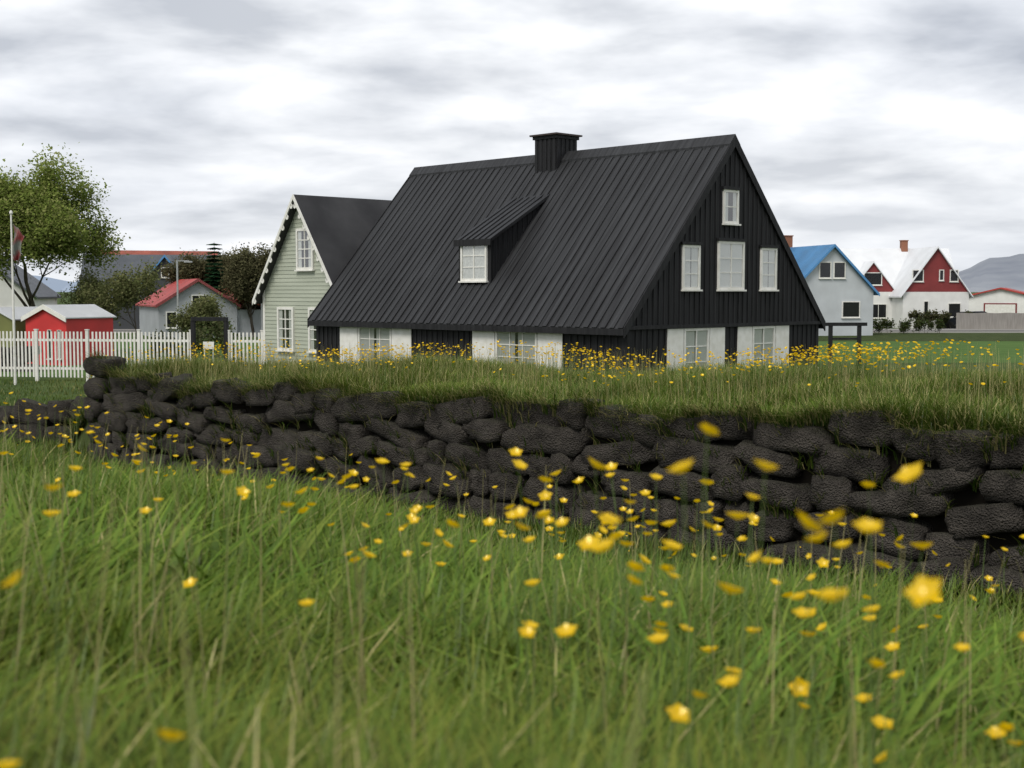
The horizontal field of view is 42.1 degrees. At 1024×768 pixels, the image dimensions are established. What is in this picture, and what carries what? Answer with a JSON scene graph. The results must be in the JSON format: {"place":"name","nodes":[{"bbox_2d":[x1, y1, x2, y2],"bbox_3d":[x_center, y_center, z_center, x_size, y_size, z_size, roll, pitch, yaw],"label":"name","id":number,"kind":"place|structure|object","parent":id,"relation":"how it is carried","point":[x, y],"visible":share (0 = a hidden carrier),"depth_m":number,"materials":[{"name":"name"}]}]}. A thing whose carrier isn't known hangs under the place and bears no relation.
{"place":"outdoors","nodes":[
{"label":"outdoors","id":0,"kind":"place"},
{"bbox_2d":[32,275,72,291],"bbox_3d":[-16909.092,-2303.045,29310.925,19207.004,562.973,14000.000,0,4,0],"label":"mountain","id":1,"kind":"structure","parent":0,"point":[56,285],"depth_m":25935.08,"materials":[{"name":"blue stone"}]},
{"bbox_2d":[61,280,78,291],"bbox_3d":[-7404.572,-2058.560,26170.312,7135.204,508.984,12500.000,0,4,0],"label":"mountain","id":2,"kind":"structure","parent":0,"point":[67,288],"depth_m":22614.67,"materials":[{"name":"blue stone"}]},
{"bbox_2d":[252,242,272,275],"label":"bare tree leaves","id":3,"kind":"object","parent":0,"point":[264,250],"visible":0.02,"depth_m":96.47,"materials":[{"name":"plant"}]},
{"bbox_2d":[0,392,1023,767],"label":"yellow flowers","id":4,"kind":"object","parent":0,"point":[678,712],"visible":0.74,"depth_m":2.94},
{"bbox_2d":[0,292,1023,616],"bbox_3d":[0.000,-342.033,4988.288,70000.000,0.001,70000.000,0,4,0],"label":"ground sheet","id":5,"kind":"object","parent":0,"point":[82,382],"depth_m":50.23,"materials":[{"name":"green plant"}]},
{"bbox_2d":[9,210,23,384],"bbox_3d":[-17.455,-3.046,47.107,0.521,6.170,0.223,0,4,0],"label":"flagpole","id":6,"kind":"object","parent":5,"relation":"on","point":[16,242],"visible":1,"depth_m":47.01,"materials":[{"name":"white metal"}]},
{"bbox_2d":[0,260,60,306],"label":"white house","id":7,"kind":"structure","parent":5,"relation":"on","point":[45,295],"depth_m":85.22,"materials":[{"name":"paint"}]},
{"bbox_2d":[0,396,83,444],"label":"lava wall","id":8,"kind":"structure","parent":5,"relation":"on","point":[51,411],"depth_m":28.80,"materials":[{"name":"stone"}]},
{"bbox_2d":[0,142,130,306],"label":"tree","id":9,"kind":"object","parent":5,"relation":"on","point":[48,212],"depth_m":66.79,"materials":[{"name":"green plant"}]},
{"bbox_2d":[0,329,263,380],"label":"picket fence","id":10,"kind":"object","parent":5,"relation":"on","point":[139,340],"visible":0.74,"depth_m":48.98,"materials":[{"name":"white paint"}]},
{"bbox_2d":[78,254,229,328],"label":"dark roof house","id":11,"kind":"structure","parent":5,"relation":"on","point":[128,260],"depth_m":116.44,"materials":[{"name":"grey"}]},
{"bbox_2d":[144,255,175,297],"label":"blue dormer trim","id":12,"kind":"structure","parent":11,"relation":"on","point":[163,259],"depth_m":113.58,"materials":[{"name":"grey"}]},
{"bbox_2d":[91,250,217,254],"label":"rust roof house","id":13,"kind":"structure","parent":5,"relation":"on","point":[133,252],"depth_m":126.13,"materials":[{"name":"metal"}]},
{"bbox_2d":[135,278,240,337],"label":"house","id":14,"kind":"structure","parent":5,"relation":"on","point":[152,318],"depth_m":96.05,"materials":[{"name":"grey paint"}]},
{"bbox_2d":[159,248,224,284],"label":"bare tree leaves","id":15,"kind":"object","parent":5,"relation":"on","point":[196,269],"depth_m":102.52,"materials":[{"name":"green plant"}]},
{"bbox_2d":[144,314,260,364],"bbox_3d":[-11.287,-1.434,50.575,5.186,2.497,2.809,0,4,0],"label":"shrub","id":16,"kind":"object","parent":5,"relation":"on","point":[199,340],"depth_m":50.12,"materials":[{"name":"green plant"}]},
{"bbox_2d":[203,342,213,358],"bbox_3d":[-10.620,-0.704,46.655,0.380,1.560,0.045,0,4,0],"label":"sign","id":17,"kind":"object","parent":5,"relation":"on","point":[209,343],"visible":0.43,"depth_m":46.59,"materials":[{"name":"white paint"}]},
{"bbox_2d":[190,317,228,363],"bbox_3d":[-10.920,-1.222,48.130,1.400,2.390,0.180,1,4,10],"label":"gate portal","id":18,"kind":"object","parent":5,"relation":"on","point":[193,326],"visible":0.69,"depth_m":47.98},
{"bbox_2d":[203,243,230,295],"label":"spruce","id":19,"kind":"object","parent":5,"relation":"on","point":[213,280],"depth_m":100.79,"materials":[{"name":"green plant"}]},
{"bbox_2d":[176,260,262,342],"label":"street lamps","id":20,"kind":"object","parent":5,"relation":"on","point":[186,261],"visible":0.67,"depth_m":84.82,"materials":[{"name":"grey metal"}]},
{"bbox_2d":[213,242,262,289],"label":"bare tree leaves","id":21,"kind":"object","parent":5,"relation":"on","point":[223,257],"depth_m":108.58,"materials":[{"name":"green plant"}]},
{"bbox_2d":[224,289,252,308],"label":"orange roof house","id":22,"kind":"structure","parent":5,"relation":"on","point":[242,306],"depth_m":104.57,"materials":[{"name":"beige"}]},
{"bbox_2d":[218,243,269,336],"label":"bare tree leaves","id":23,"kind":"object","parent":5,"relation":"on","point":[242,282],"depth_m":96.08,"materials":[{"name":"green plant"}]},
{"bbox_2d":[234,300,260,336],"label":"house","id":24,"kind":"structure","parent":5,"relation":"on","point":[243,323],"depth_m":97.70,"materials":[{"name":"grey paint"}]},
{"bbox_2d":[252,194,391,364],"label":"green house","id":25,"kind":"structure","parent":5,"relation":"on","point":[318,241],"depth_m":46.09,"materials":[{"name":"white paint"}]},
{"bbox_2d":[0,376,1023,640],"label":"ditch grass","id":26,"kind":"structure","parent":5,"relation":"on","point":[1006,598],"depth_m":16.49,"materials":[{"name":"green plant"}]},
{"bbox_2d":[12,391,1023,591],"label":"wall stones","id":27,"kind":"object","parent":5,"relation":"on","point":[970,496],"visible":0.07,"depth_m":15.86,"materials":[{"name":"black stone"}]},
{"bbox_2d":[83,356,1023,600],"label":"lava wall","id":28,"kind":"structure","parent":5,"relation":"on","point":[969,526],"depth_m":17.36,"materials":[{"name":"stone"}]},
{"bbox_2d":[74,358,1023,567],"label":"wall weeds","id":29,"kind":"object","parent":28,"relation":"on","point":[767,513],"depth_m":17.69,"materials":[{"name":"green plant"}]},
{"bbox_2d":[74,344,1023,454],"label":"turf overhang","id":30,"kind":"object","parent":28,"relation":"on","point":[758,409],"visible":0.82,"depth_m":17.59,"materials":[{"name":"green plant"}]},
{"bbox_2d":[307,132,825,373],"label":"black house","id":31,"kind":"structure","parent":5,"relation":"on","point":[678,247],"depth_m":37.76,"materials":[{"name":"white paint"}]},
{"bbox_2d":[784,235,879,335],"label":"house","id":32,"kind":"structure","parent":5,"relation":"on","point":[842,287],"depth_m":99.99,"materials":[{"name":"white paint"}]},
{"bbox_2d":[826,322,866,371],"bbox_3d":[13.500,-1.465,54.028,1.800,2.060,0.180,0,4,-6],"label":"wooden frame","id":33,"kind":"object","parent":5,"relation":"on","point":[830,325],"visible":0.61,"depth_m":53.95,"materials":[{"name":"black wood"}]},
{"bbox_2d":[839,240,953,285],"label":"white house","id":34,"kind":"structure","parent":5,"relation":"on","point":[889,262],"depth_m":126.75,"materials":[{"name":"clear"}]},
{"bbox_2d":[859,261,894,326],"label":"house","id":35,"kind":"structure","parent":34,"relation":"attached to","point":[874,275],"depth_m":123.32,"materials":[{"name":"white paint"}]},
{"bbox_2d":[873,317,945,333],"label":"bushes","id":36,"kind":"object","parent":5,"relation":"on","point":[884,322],"depth_m":104.55,"materials":[{"name":"green plant"}]},
{"bbox_2d":[818,333,1023,340],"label":"rough grass strip","id":37,"kind":"object","parent":5,"relation":"on","point":[948,336],"depth_m":96.21,"materials":[{"name":"green plant"}]},
{"bbox_2d":[889,246,972,327],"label":"white house wing","id":38,"kind":"structure","parent":5,"relation":"on","point":[926,279],"depth_m":120.25,"materials":[{"name":"white paint"}]},
{"bbox_2d":[908,309,974,328],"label":"house hedge","id":39,"kind":"object","parent":5,"relation":"on","point":[945,317],"depth_m":117.97,"materials":[{"name":"green plant"}]},
{"bbox_2d":[944,311,986,328],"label":"parked car","id":40,"kind":"object","parent":5,"relation":"on","point":[951,322],"visible":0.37,"depth_m":118.76,"materials":[{"name":"grey paint"}]},
{"bbox_2d":[956,313,1023,328],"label":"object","id":41,"kind":"object","parent":5,"relation":"on","point":[989,320],"visible":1,"depth_m":113.85,"materials":[{"name":"grey concrete"}]},
{"bbox_2d":[969,287,1023,312],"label":"garage","id":42,"kind":"structure","parent":5,"relation":"on","point":[977,301],"depth_m":135.84,"materials":[{"name":"white paint"}]},
{"bbox_2d":[984,303,1016,312],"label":"garage door","id":43,"kind":"structure","parent":42,"relation":"attached to","point":[1000,307],"depth_m":135.69,"materials":[{"name":"white metal"}]},
{"bbox_2d":[0,0,1023,281],"label":"sky","id":44,"kind":"structure","parent":0,"point":[858,123],"materials":[{"name":"grey"}]},
{"bbox_2d":[2,341,1023,375],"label":"lawn","id":45,"kind":"structure","parent":0,"point":[1006,350],"depth_m":73.72,"materials":[{"name":"green plant"}]},
{"bbox_2d":[0,306,38,355],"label":"olive shed","id":46,"kind":"structure","parent":45,"relation":"on","point":[6,323],"depth_m":61.25,"materials":[{"name":"green paint"}]},
{"bbox_2d":[1,346,39,371],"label":"picket fence","id":47,"kind":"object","parent":45,"relation":"on","point":[17,358],"depth_m":55.03,"materials":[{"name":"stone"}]},
{"bbox_2d":[21,304,116,365],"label":"red shed","id":48,"kind":"structure","parent":45,"relation":"on","point":[78,318],"depth_m":60.17,"materials":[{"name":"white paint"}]},
{"bbox_2d":[84,272,155,347],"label":"tree","id":49,"kind":"object","parent":45,"relation":"on","point":[134,320],"visible":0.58,"depth_m":66.71,"materials":[{"name":"brown plant"}]},
{"bbox_2d":[73,256,167,325],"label":"tree leaves","id":50,"kind":"object","parent":49,"relation":"attached to","point":[125,285],"visible":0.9,"depth_m":66.06,"materials":[{"name":"green plant"}]},
{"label":"small tree wood","id":51,"kind":"object","parent":45,"relation":"on","visible":0},
{"bbox_2d":[164,292,233,340],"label":"tree leaves","id":52,"kind":"object","parent":51,"relation":"on","point":[204,307],"visible":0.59,"depth_m":66.09,"materials":[{"name":"green plant"}]},
{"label":"small tree wood","id":53,"kind":"object","parent":45,"relation":"on","visible":0},
{"bbox_2d":[55,266,130,314],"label":"tree","id":54,"kind":"object","parent":53,"relation":"on","point":[85,280],"visible":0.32,"depth_m":69.66,"materials":[{"name":"green plant"}]},
{"bbox_2d":[73,393,990,452],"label":"bank","id":55,"kind":"structure","parent":0,"point":[85,438],"depth_m":27.10,"materials":[{"name":"soil"}]},
{"bbox_2d":[63,352,1023,445],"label":"bank grass","id":56,"kind":"structure","parent":55,"relation":"on","point":[993,418],"depth_m":18.75,"materials":[{"name":"green plant"}]},
{"bbox_2d":[72,339,1023,432],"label":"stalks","id":57,"kind":"object","parent":55,"relation":"on","point":[681,374],"visible":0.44,"depth_m":19.43,"materials":[{"name":"green plant"}]},
{"bbox_2d":[91,339,1023,386],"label":"yellow flowers","id":58,"kind":"object","parent":57,"relation":"on","point":[754,353],"visible":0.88,"depth_m":19.86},
{"bbox_2d":[81,341,1023,419],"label":"buttercup stems","id":59,"kind":"object","parent":55,"relation":"on","point":[814,370],"visible":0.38,"depth_m":19.33,"materials":[{"name":"green plant"}]},
{"bbox_2d":[113,329,1023,332],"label":"lawn","id":60,"kind":"structure","parent":0,"point":[882,331],"depth_m":107.17,"materials":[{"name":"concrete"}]},
{"bbox_2d":[598,423,941,606],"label":"yellow flowers","id":61,"kind":"object","parent":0,"point":[920,589],"visible":0.98,"depth_m":1.45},
{"bbox_2d":[959,254,1023,291],"bbox_3d":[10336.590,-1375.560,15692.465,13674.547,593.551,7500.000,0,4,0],"label":"mountain","id":62,"kind":"structure","parent":0,"point":[993,273],"depth_m":13403.14,"materials":[{"name":"grey stone"}]},
{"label":"bank terrain","id":63,"kind":"structure","parent":0,"visible":0},
{"bbox_2d":[0,431,1023,767],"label":"grass","id":64,"kind":"structure","parent":63,"relation":"on","point":[388,711],"depth_m":2.96,"materials":[{"name":"green plant"}]},
{"bbox_2d":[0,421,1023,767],"bbox_3d":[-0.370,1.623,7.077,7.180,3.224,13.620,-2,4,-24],"label":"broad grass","id":65,"kind":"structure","parent":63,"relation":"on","point":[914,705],"depth_m":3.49,"materials":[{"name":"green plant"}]},
{"bbox_2d":[0,393,1023,767],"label":"stalks","id":66,"kind":"object","parent":63,"relation":"on","point":[362,671],"visible":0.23,"depth_m":2.75,"materials":[{"name":"green plant"}]},
{"bbox_2d":[1,394,1023,767],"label":"buttercup stems","id":67,"kind":"object","parent":63,"relation":"on","point":[795,702],"visible":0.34,"depth_m":3.42,"materials":[{"name":"green plant"}]},
{"bbox_2d":[451,468,751,767],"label":"flower stems","id":68,"kind":"object","parent":63,"relation":"on","point":[657,677],"visible":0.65,"depth_m":2.63,"materials":[{"name":"green plant"}]},
{"bbox_2d":[446,447,759,585],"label":"yellow flowers","id":69,"kind":"object","parent":68,"relation":"attached to","point":[519,511],"visible":0.98,"depth_m":2.80,"materials":[{"name":"yellow plant"}]},
{"bbox_2d":[609,433,927,767],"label":"flower stems","id":70,"kind":"object","parent":63,"relation":"on","point":[740,720],"visible":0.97,"depth_m":1.55,"materials":[{"name":"green plant"}]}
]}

